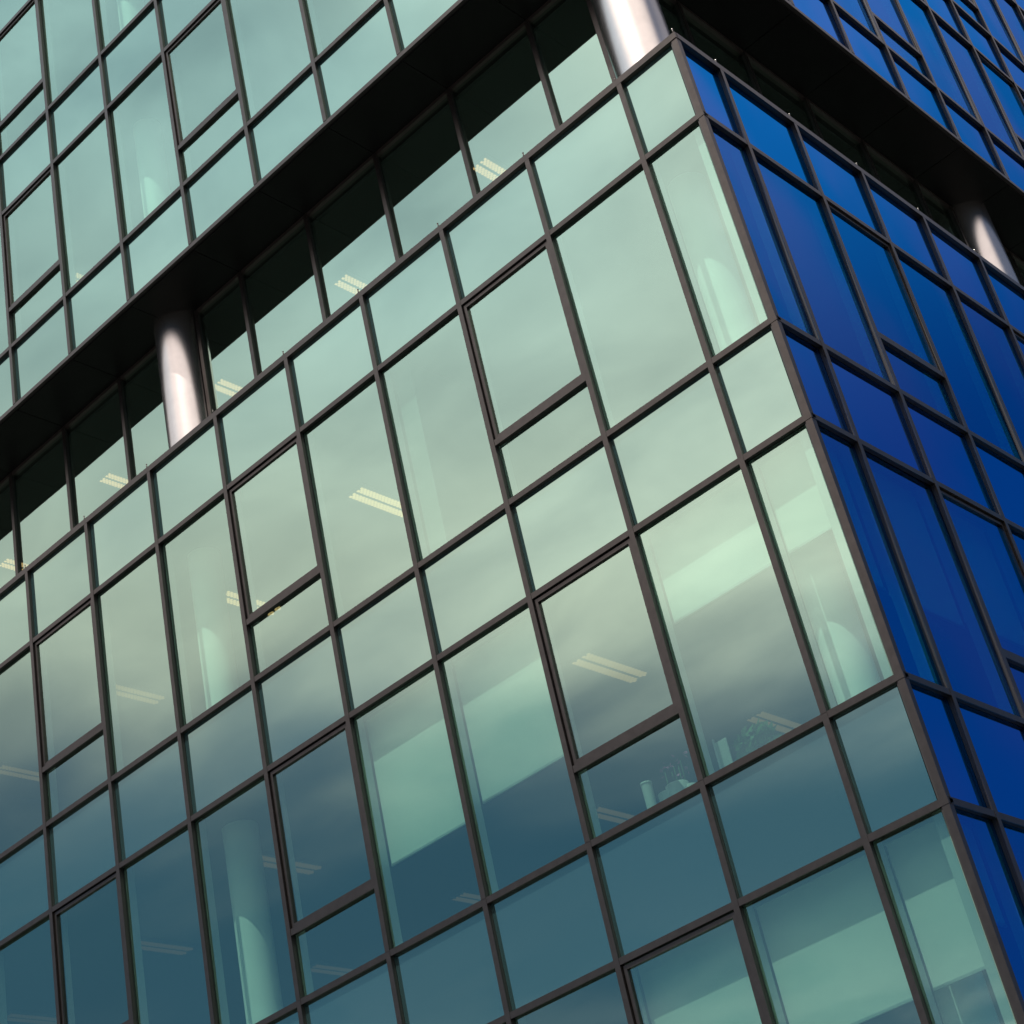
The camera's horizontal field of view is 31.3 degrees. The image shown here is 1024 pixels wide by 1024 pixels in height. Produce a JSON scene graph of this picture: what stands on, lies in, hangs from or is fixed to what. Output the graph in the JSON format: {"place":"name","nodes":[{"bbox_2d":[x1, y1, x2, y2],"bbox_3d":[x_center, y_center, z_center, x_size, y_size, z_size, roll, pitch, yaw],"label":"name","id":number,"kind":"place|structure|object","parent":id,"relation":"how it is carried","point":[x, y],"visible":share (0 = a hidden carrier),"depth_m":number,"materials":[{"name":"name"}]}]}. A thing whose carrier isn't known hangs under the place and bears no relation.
{"place":"outdoors","nodes":[
{"label":"outdoors","id":0,"kind":"place"},
{"bbox_2d":[0,0,1023,1023],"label":"office building","id":1,"kind":"structure","parent":0,"point":[678,258],"depth_m":20.16,"materials":[{"name":"teal glass"}]},
{"bbox_2d":[0,555,31,571],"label":"ceiling light","id":2,"kind":"object","parent":1,"relation":"attached to","point":[7,562],"visible":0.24,"depth_m":27.89,"materials":[{"name":"white plastic"}]},
{"bbox_2d":[0,0,41,121],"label":"window pane","id":3,"kind":"structure","parent":1,"relation":"in","point":[20,60],"depth_m":27.94,"materials":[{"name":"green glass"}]},
{"bbox_2d":[0,762,57,781],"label":"ceiling light","id":4,"kind":"object","parent":1,"relation":"attached to","point":[19,771],"visible":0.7,"depth_m":25.95,"materials":[{"name":"white plastic"}]},
{"bbox_2d":[3,169,58,306],"bbox_3d":[-6.839,-3.909,26.087,1.216,1.751,0.065,-35,-37,30],"label":"opening window","id":5,"kind":"structure","parent":1,"relation":"in","point":[6,217],"depth_m":26.40,"materials":[{"name":"brown metal"}]},
{"bbox_2d":[7,1010,56,1023],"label":"ceiling light","id":6,"kind":"object","parent":1,"relation":"attached to","point":[28,1017],"visible":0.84,"depth_m":24.00,"materials":[{"name":"white plastic"}]},
{"bbox_2d":[35,600,101,766],"bbox_3d":[-5.393,2.085,22.303,1.216,1.722,0.065,-35,-37,30],"label":"opening window","id":7,"kind":"structure","parent":1,"relation":"in","point":[45,751],"depth_m":22.57,"materials":[{"name":"brown metal"}]},
{"bbox_2d":[75,269,85,282],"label":"ceiling light","id":8,"kind":"object","parent":1,"relation":"attached to","point":[79,274],"visible":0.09,"depth_m":28.27,"materials":[{"name":"white plastic"}]},
{"bbox_2d":[54,873,129,1023],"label":"opening window","id":9,"kind":"structure","parent":1,"relation":"in","point":[58,925],"depth_m":20.77,"materials":[{"name":"brown metal"}]},
{"bbox_2d":[97,470,127,488],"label":"ceiling light","id":10,"kind":"object","parent":1,"relation":"attached to","point":[114,479],"visible":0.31,"depth_m":26.58,"materials":[{"name":"white plastic"}]},
{"bbox_2d":[115,681,167,704],"bbox_3d":[-5.095,2.459,24.752,0.300,0.043,0.870,-35,-37,30],"label":"ceiling light","id":11,"kind":"object","parent":1,"relation":"attached to","point":[138,693],"visible":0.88,"depth_m":24.76,"materials":[{"name":"white plastic"}]},
{"bbox_2d":[141,937,196,955],"bbox_3d":[-4.375,5.441,22.869,0.300,0.043,0.870,-35,-37,30],"label":"ceiling light","id":12,"kind":"object","parent":1,"relation":"attached to","point":[164,946],"visible":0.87,"depth_m":22.87,"materials":[{"name":"white plastic"}]},
{"bbox_2d":[166,0,236,143],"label":"opening window","id":13,"kind":"structure","parent":1,"relation":"in","point":[168,54],"depth_m":24.42,"materials":[{"name":"brown metal"}]},
{"bbox_2d":[215,376,245,396],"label":"ceiling light","id":14,"kind":"object","parent":1,"relation":"attached to","point":[226,386],"visible":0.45,"depth_m":25.30,"materials":[{"name":"white plastic"}]},
{"bbox_2d":[225,587,284,616],"bbox_3d":[-3.351,1.158,23.357,0.300,0.043,0.930,-35,-37,30],"label":"ceiling light","id":15,"kind":"object","parent":1,"relation":"attached to","point":[232,597],"visible":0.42,"depth_m":23.28,"materials":[{"name":"white plastic"}]},
{"bbox_2d":[229,438,318,618],"bbox_3d":[-2.638,0.180,20.338,1.216,1.722,0.065,-35,-37,30],"label":"opening window","id":16,"kind":"structure","parent":1,"relation":"in","point":[232,493],"depth_m":20.58,"materials":[{"name":"brown metal"}]},
{"bbox_2d":[262,852,325,874],"bbox_3d":[-2.645,4.134,21.460,0.300,0.043,0.970,-35,-37,30],"label":"ceiling light","id":17,"kind":"object","parent":1,"relation":"attached to","point":[306,867],"visible":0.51,"depth_m":21.52,"materials":[{"name":"grey plastic"}]},
{"bbox_2d":[270,723,372,927],"bbox_3d":[-1.919,3.163,18.455,1.216,1.722,0.065,-35,-37,30],"label":"opening window","id":18,"kind":"structure","parent":1,"relation":"in","point":[273,775],"depth_m":18.67,"materials":[{"name":"brown metal"}]},
{"bbox_2d":[310,961,358,975],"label":"ceiling light","id":19,"kind":"object","parent":1,"relation":"attached to","point":[328,968],"visible":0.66,"depth_m":24.76,"materials":[{"name":"grey plastic"}]},
{"bbox_2d":[331,271,369,295],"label":"ceiling light","id":20,"kind":"object","parent":1,"relation":"attached to","point":[349,282],"visible":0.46,"depth_m":23.98,"materials":[{"name":"white plastic"}]},
{"bbox_2d":[346,483,421,518],"bbox_3d":[-1.539,-0.117,22.030,0.300,0.043,0.990,-35,-37,30],"label":"ceiling light","id":21,"kind":"object","parent":1,"relation":"attached to","point":[375,498],"visible":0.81,"depth_m":21.92,"materials":[{"name":"white plastic"}]},
{"bbox_2d":[364,665,465,866],"bbox_3d":[-0.892,2.491,17.988,1.242,1.638,0.070,-35,-37,30],"label":"roller blind","id":22,"kind":"object","parent":1,"relation":"attached to","point":[420,799],"visible":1,"depth_m":18.01,"materials":[{"name":"fabric"}]},
{"bbox_2d":[449,889,480,903],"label":"ceiling light","id":23,"kind":"object","parent":1,"relation":"attached to","point":[467,896],"visible":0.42,"depth_m":23.51,"materials":[{"name":"grey plastic"}]},
{"bbox_2d":[472,154,508,181],"bbox_3d":[-0.117,-4.198,22.877,0.300,0.043,0.910,-35,-37,30],"label":"ceiling light","id":24,"kind":"object","parent":1,"relation":"attached to","point":[488,167],"visible":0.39,"depth_m":22.68,"materials":[{"name":"white plastic"}]},
{"bbox_2d":[451,605,563,803],"bbox_3d":[0.018,1.819,17.357,1.242,1.548,0.070,-35,-37,30],"label":"roller blind","id":25,"kind":"object","parent":1,"relation":"attached to","point":[513,733],"visible":0.81,"depth_m":17.38,"materials":[{"name":"fabric"}]},
{"bbox_2d":[463,241,583,438],"bbox_3d":[0.117,-1.725,18.374,1.216,1.722,0.065,-35,-37,30],"label":"opening window","id":26,"kind":"structure","parent":1,"relation":"in","point":[467,308],"depth_m":18.59,"materials":[{"name":"brown metal"}]},
{"bbox_2d":[534,539,675,764],"bbox_3d":[0.836,1.258,16.491,1.216,1.722,0.065,-35,-37,30],"label":"opening window","id":27,"kind":"structure","parent":1,"relation":"in","point":[539,602],"depth_m":16.67,"materials":[{"name":"brown metal"}]},
{"bbox_2d":[568,648,651,683],"bbox_3d":[1.016,1.599,18.844,0.300,0.043,1.000,-35,-37,30],"label":"ceiling light","id":28,"kind":"object","parent":1,"relation":"attached to","point":[609,666],"visible":1,"depth_m":18.80,"materials":[{"name":"white plastic"}]},
{"bbox_2d":[595,803,638,823],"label":"ceiling light","id":29,"kind":"object","parent":1,"relation":"attached to","point":[611,814],"visible":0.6,"depth_m":22.18,"materials":[{"name":"grey plastic"}]},
{"bbox_2d":[640,780,656,808],"bbox_3d":[1.243,2.620,16.177,0.108,0.489,0.108,-35,-37,30],"label":"vase","id":30,"kind":"object","parent":1,"relation":"on","point":[648,793],"visible":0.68,"depth_m":16.21,"materials":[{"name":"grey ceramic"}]},
{"bbox_2d":[658,751,695,801],"bbox_3d":[1.475,2.426,16.054,0.434,0.590,0.383,-35,-37,30],"label":"potted plant","id":31,"kind":"object","parent":1,"relation":"on","point":[674,787],"visible":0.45,"depth_m":15.90,"materials":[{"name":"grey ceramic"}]},
{"bbox_2d":[623,912,764,1023],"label":"opening window","id":32,"kind":"structure","parent":1,"relation":"in","point":[628,968],"depth_m":15.05,"materials":[{"name":"brown metal"}]},
{"bbox_2d":[638,921,761,1023],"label":"roller blind","id":33,"kind":"object","parent":1,"relation":"attached to","point":[704,979],"visible":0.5,"depth_m":15.02,"materials":[{"name":"fabric"}]},
{"bbox_2d":[647,473,771,623],"bbox_3d":[1.795,0.304,16.201,1.242,0.958,0.070,-35,-37,30],"label":"roller blind","id":34,"kind":"object","parent":1,"relation":"attached to","point":[709,548],"visible":0.86,"depth_m":16.21,"materials":[{"name":"fabric"}]},
{"bbox_2d":[712,737,732,768],"bbox_3d":[1.834,2.149,15.664,0.140,0.500,0.022,-35,-37,30],"label":"display board","id":35,"kind":"object","parent":1,"relation":"on","point":[723,752],"visible":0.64,"depth_m":15.71,"materials":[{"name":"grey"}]},
{"bbox_2d":[732,718,781,760],"bbox_3d":[2.111,2.009,15.540,0.465,0.491,0.382,-35,-37,30],"label":"potted plant","id":36,"kind":"object","parent":1,"relation":"on","point":[761,734],"visible":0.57,"depth_m":15.48,"materials":[{"name":"green plant"}]},
{"bbox_2d":[710,124,813,336],"bbox_3d":[2.314,-2.630,17.098,0.024,2.488,0.618,-35,-37,30],"label":"window pane","id":37,"kind":"structure","parent":1,"relation":"in","point":[777,274],"depth_m":17.10,"materials":[{"name":"blue glass"}]},
{"bbox_2d":[743,707,805,733],"bbox_3d":[3.046,2.411,20.905,0.300,0.043,0.970,-35,-37,30],"label":"ceiling light","id":38,"kind":"object","parent":1,"relation":"attached to","point":[784,723],"visible":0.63,"depth_m":20.77,"materials":[{"name":"grey plastic"}]},
{"bbox_2d":[757,436,831,554],"bbox_3d":[2.446,-0.146,15.737,0.490,0.958,0.070,-35,-37,30],"label":"roller blind","id":39,"kind":"object","parent":1,"relation":"attached to","point":[797,503],"visible":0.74,"depth_m":15.73,"materials":[{"name":"fabric"}]},
{"bbox_2d":[754,154,890,382],"bbox_3d":[2.978,-2.365,17.771,0.024,2.488,1.270,-35,-37,31],"label":"window pane","id":40,"kind":"structure","parent":1,"relation":"in","point":[838,313],"depth_m":17.79,"materials":[{"name":"blue glass"}]},
{"bbox_2d":[753,849,913,1023],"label":"roller blind","id":41,"kind":"object","parent":1,"relation":"attached to","point":[832,949],"visible":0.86,"depth_m":14.27,"materials":[{"name":"fabric"}]},
{"bbox_2d":[834,0,876,35],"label":"window pane","id":42,"kind":"structure","parent":1,"relation":"in","point":[856,8],"depth_m":24.03,"materials":[{"name":"blue glass"}]},
{"bbox_2d":[818,425,941,685],"bbox_3d":[3.034,0.353,15.214,0.024,2.488,0.618,-35,-37,30],"label":"window pane","id":43,"kind":"structure","parent":1,"relation":"in","point":[912,646],"depth_m":15.20,"materials":[{"name":"blue glass"}]},
{"bbox_2d":[828,204,939,369],"bbox_3d":[3.798,-2.305,18.847,0.065,1.737,1.230,-35,-37,30],"label":"opening window","id":44,"kind":"structure","parent":1,"relation":"in","point":[888,300],"depth_m":18.91,"materials":[{"name":"blue glass"}]},
{"bbox_2d":[867,0,916,48],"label":"opening window","id":45,"kind":"structure","parent":1,"relation":"in","point":[888,11],"depth_m":25.27,"materials":[{"name":"blue glass"}]},
{"bbox_2d":[882,816,985,990],"bbox_3d":[3.192,2.944,13.786,0.490,1.218,0.070,-35,-37,30],"label":"roller blind","id":46,"kind":"object","parent":1,"relation":"attached to","point":[946,940],"visible":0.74,"depth_m":13.77,"materials":[{"name":"fabric"}]},
{"bbox_2d":[898,0,976,118],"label":"window pane","id":47,"kind":"structure","parent":1,"relation":"in","point":[938,62],"depth_m":26.08,"materials":[{"name":"blue glass"}]},
{"bbox_2d":[864,450,1020,716],"bbox_3d":[3.698,0.618,15.888,0.024,2.488,1.270,-35,-37,30],"label":"window pane","id":48,"kind":"structure","parent":1,"relation":"in","point":[969,658],"depth_m":15.89,"materials":[{"name":"blue glass"}]},
{"bbox_2d":[897,253,1021,460],"bbox_3d":[4.746,-1.658,19.565,0.024,2.488,1.270,-35,-37,30],"label":"window pane","id":49,"kind":"structure","parent":1,"relation":"in","point":[979,407],"depth_m":19.60,"materials":[{"name":"blue glass"}]},
{"bbox_2d":[934,17,1020,155],"bbox_3d":[6.829,-6.268,26.956,0.024,2.447,1.270,-35,-37,30],"label":"window pane","id":50,"kind":"structure","parent":1,"relation":"in","point":[992,118],"depth_m":27.03,"materials":[{"name":"blue glass"}]},
{"bbox_2d":[940,490,1023,658],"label":"opening window","id":51,"kind":"structure","parent":1,"relation":"in","point":[989,552],"depth_m":17.03,"materials":[{"name":"blue glass"}]},
{"bbox_2d":[955,808,1023,999],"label":"window pane","id":52,"kind":"structure","parent":1,"relation":"in","point":[1007,908],"depth_m":13.68,"materials":[{"name":"blue glass"}]},
{"bbox_2d":[958,295,1023,447],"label":"window pane","id":53,"kind":"structure","parent":1,"relation":"in","point":[1000,354],"depth_m":20.69,"materials":[{"name":"blue glass"}]},
{"bbox_2d":[975,0,1023,63],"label":"window pane","id":54,"kind":"structure","parent":1,"relation":"in","point":[989,12],"depth_m":30.47,"materials":[{"name":"blue glass"}]},
{"bbox_2d":[977,53,1023,139],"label":"opening window","id":55,"kind":"structure","parent":1,"relation":"in","point":[1006,92],"depth_m":28.17,"materials":[{"name":"blue glass"}]},
{"bbox_2d":[996,0,1023,54],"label":"window pane","id":56,"kind":"structure","parent":1,"relation":"in","point":[1009,11],"depth_m":31.75,"materials":[{"name":"blue glass"}]},
{"bbox_2d":[1002,823,1023,879],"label":"window pane","id":57,"kind":"structure","parent":1,"relation":"in","point":[1015,835],"depth_m":14.29,"materials":[{"name":"blue glass"}]},
{"bbox_2d":[1010,529,1023,561],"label":"window pane","id":58,"kind":"structure","parent":1,"relation":"in","point":[1019,539],"depth_m":17.98,"materials":[{"name":"blue glass"}]},
{"bbox_2d":[1014,333,1023,353],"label":"opening window","id":59,"kind":"structure","parent":1,"relation":"in","point":[1020,340],"depth_m":21.65,"materials":[{"name":"blue glass"}]}
]}

